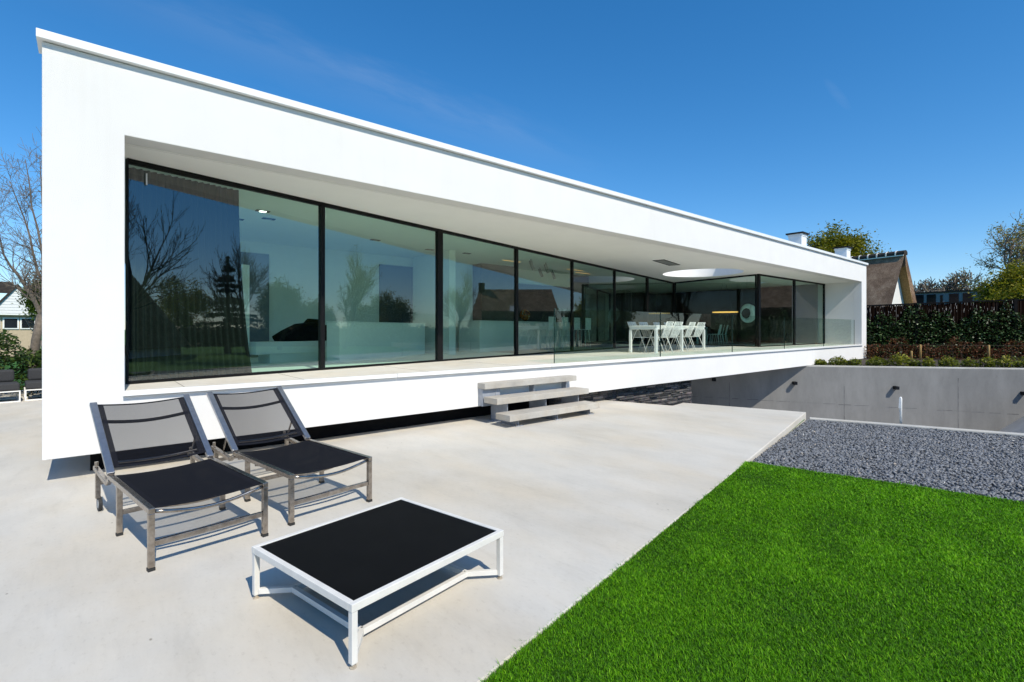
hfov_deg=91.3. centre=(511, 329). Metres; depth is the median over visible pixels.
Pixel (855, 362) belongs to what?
shrub
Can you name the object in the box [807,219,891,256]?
round tree
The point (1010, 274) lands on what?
bushy tree
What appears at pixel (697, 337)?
indoor table
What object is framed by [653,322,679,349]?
dining chair
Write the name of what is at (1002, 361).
shrub
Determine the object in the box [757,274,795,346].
window
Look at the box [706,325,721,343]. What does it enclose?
shell chair
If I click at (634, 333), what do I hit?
dining chair
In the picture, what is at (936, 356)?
beech hedge
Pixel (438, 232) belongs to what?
window
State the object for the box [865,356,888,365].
shrub
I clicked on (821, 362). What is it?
shrub
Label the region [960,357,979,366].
shrub
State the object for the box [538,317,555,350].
bar stool
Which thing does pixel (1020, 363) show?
shrub
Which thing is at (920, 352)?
wooden stake
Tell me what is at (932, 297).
window
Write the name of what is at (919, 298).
window
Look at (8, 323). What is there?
window
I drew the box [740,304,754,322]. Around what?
loop pendant
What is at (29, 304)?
green tree
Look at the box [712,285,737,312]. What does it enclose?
ring pendant
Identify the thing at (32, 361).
laurel hedge
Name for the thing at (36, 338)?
bare tree
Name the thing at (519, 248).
window
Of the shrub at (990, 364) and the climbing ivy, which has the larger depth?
the climbing ivy
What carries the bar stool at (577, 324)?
on the modern house at (344, 218)
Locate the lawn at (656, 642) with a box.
[491,466,1023,681]
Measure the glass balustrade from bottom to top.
1.074 m
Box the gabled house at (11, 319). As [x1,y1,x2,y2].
[0,281,35,355]
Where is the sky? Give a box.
[0,0,1023,299]
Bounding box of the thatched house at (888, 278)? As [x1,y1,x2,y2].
[850,250,916,306]
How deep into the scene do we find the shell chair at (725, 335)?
23.31 m
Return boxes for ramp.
[999,416,1023,432]
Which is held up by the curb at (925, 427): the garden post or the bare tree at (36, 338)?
the garden post
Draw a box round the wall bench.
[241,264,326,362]
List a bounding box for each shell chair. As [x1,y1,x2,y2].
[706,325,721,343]
[714,325,727,343]
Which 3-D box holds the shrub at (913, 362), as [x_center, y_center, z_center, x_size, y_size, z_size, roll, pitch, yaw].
[14.367,1.210,17.901,0.586,0.323,0.456,0,0,-40]
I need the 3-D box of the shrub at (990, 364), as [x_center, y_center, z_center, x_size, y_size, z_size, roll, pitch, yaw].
[16.367,1.136,17.269,0.713,0.441,0.528,0,0,-40]
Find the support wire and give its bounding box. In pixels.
[969,345,1023,345]
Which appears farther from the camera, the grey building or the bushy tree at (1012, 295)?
the grey building
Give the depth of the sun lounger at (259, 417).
4.90 m
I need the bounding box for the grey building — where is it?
[915,290,981,304]
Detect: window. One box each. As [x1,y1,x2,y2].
[3,318,18,328]
[20,318,34,328]
[125,158,324,383]
[325,203,442,369]
[443,230,517,360]
[518,247,573,355]
[574,260,615,351]
[616,269,648,347]
[649,277,673,345]
[675,274,756,346]
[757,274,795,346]
[796,279,824,344]
[915,295,923,302]
[927,294,935,304]
[949,293,958,303]
[963,293,972,302]
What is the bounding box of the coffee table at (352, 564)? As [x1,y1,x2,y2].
[252,497,503,669]
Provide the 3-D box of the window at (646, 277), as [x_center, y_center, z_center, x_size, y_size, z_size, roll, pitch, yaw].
[4.436,-0.700,18.484,0.085,2.736,3.088,0,0,36]
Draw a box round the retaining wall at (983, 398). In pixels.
[690,365,1023,430]
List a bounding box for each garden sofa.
[0,369,20,402]
[24,368,41,400]
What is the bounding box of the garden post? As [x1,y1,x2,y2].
[899,397,901,423]
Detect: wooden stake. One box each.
[919,345,921,359]
[987,345,989,359]
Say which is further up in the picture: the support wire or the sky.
the sky
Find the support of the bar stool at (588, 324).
on the modern house at (344, 218)
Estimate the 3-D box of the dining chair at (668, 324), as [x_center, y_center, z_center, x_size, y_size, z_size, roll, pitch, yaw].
[4.218,0.230,14.308,0.670,0.888,0.600,0,0,41]
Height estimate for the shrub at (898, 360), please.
0.513 m
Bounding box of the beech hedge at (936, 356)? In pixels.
[864,336,1023,360]
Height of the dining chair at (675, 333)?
0.888 m
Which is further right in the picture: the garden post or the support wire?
the support wire
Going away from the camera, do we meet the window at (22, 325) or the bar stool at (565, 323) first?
the bar stool at (565, 323)
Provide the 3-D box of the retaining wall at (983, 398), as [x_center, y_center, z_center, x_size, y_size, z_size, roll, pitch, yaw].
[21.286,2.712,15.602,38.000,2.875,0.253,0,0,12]
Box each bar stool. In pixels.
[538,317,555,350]
[552,317,567,348]
[564,318,579,348]
[576,318,590,347]
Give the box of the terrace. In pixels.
[0,390,805,681]
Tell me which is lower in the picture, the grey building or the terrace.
the terrace
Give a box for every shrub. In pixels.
[815,359,826,364]
[828,356,847,365]
[847,358,861,365]
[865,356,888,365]
[887,352,909,365]
[906,358,920,366]
[921,358,935,366]
[938,355,959,366]
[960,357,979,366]
[978,356,996,367]
[995,355,1018,367]
[1014,356,1023,367]
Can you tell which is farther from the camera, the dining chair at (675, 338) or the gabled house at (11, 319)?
the gabled house at (11, 319)
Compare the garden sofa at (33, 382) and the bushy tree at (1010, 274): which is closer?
the garden sofa at (33, 382)
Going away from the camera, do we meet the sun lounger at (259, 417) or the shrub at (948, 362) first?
the sun lounger at (259, 417)
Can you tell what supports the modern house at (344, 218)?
on the ground at (15, 363)
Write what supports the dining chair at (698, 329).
on the modern house at (344, 218)
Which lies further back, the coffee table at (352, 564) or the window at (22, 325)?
the window at (22, 325)
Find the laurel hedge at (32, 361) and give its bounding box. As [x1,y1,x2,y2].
[0,329,41,396]
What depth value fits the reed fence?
22.07 m
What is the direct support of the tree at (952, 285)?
on the ground at (15, 363)
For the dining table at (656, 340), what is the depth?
14.38 m
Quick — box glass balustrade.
[554,308,843,362]
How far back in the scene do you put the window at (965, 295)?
50.64 m
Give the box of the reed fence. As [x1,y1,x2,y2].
[866,299,1023,358]
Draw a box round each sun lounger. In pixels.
[89,394,268,571]
[206,386,371,525]
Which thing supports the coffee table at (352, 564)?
on the terrace
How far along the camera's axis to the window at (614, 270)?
17.20 m
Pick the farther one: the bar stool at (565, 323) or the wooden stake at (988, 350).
the wooden stake at (988, 350)
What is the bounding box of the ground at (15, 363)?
[1,336,804,436]
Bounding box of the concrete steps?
[478,375,598,426]
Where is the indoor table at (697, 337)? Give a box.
[676,327,707,343]
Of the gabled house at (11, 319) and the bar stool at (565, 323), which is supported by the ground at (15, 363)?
the gabled house at (11, 319)
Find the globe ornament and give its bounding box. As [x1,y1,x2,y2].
[519,309,530,320]
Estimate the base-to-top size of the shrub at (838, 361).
0.412 m
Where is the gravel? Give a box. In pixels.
[753,419,1023,501]
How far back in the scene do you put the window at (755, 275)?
19.47 m
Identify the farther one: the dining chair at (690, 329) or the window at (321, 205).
the dining chair at (690, 329)
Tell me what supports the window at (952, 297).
in the grey building
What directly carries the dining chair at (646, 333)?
on the modern house at (344, 218)
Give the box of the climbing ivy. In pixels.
[866,300,1023,357]
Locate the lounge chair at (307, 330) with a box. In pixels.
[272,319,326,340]
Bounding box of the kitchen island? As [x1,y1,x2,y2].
[458,320,569,351]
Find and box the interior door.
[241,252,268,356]
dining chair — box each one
[627,322,653,352]
[639,322,666,350]
[644,321,673,352]
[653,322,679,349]
[658,322,682,351]
[664,323,689,349]
[668,322,695,350]
[678,322,704,350]
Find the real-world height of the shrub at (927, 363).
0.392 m
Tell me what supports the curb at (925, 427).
on the driveway
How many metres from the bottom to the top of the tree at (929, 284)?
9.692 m
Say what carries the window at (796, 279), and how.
in the modern house at (344, 218)
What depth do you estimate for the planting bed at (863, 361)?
19.20 m
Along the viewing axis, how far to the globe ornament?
16.57 m
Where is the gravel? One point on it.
(829, 438)
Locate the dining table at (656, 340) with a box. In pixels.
[629,325,704,352]
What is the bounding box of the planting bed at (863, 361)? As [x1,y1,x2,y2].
[827,358,1022,367]
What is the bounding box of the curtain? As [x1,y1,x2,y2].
[129,167,251,380]
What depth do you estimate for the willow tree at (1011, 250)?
34.83 m
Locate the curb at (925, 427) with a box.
[810,417,1023,436]
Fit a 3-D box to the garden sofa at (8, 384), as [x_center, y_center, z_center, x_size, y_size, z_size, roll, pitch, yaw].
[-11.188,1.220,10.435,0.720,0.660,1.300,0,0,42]
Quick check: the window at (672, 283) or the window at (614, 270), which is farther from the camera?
the window at (672, 283)
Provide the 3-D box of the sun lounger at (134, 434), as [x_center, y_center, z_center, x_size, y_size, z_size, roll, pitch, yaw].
[-2.762,1.096,4.069,1.831,0.908,0.758,0,0,41]
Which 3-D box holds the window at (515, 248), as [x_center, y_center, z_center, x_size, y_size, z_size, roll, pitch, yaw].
[-0.691,-0.700,11.496,0.085,2.736,2.773,0,0,36]
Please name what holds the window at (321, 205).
in the modern house at (344, 218)
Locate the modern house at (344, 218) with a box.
[36,28,867,470]
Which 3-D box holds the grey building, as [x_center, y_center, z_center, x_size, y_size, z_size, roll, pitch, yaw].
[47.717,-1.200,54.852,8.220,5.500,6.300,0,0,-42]
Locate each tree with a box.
[0,127,41,375]
[11,269,41,348]
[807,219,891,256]
[913,276,939,291]
[917,267,989,291]
[959,210,1023,299]
[968,258,1023,302]
[973,280,1023,302]
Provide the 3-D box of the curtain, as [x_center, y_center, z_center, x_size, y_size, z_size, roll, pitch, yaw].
[-4.396,-0.697,6.940,0.147,2.710,1.526,0,0,36]
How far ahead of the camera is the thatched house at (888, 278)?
36.49 m
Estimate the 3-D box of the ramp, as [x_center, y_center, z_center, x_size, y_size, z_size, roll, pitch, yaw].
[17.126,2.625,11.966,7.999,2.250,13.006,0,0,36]

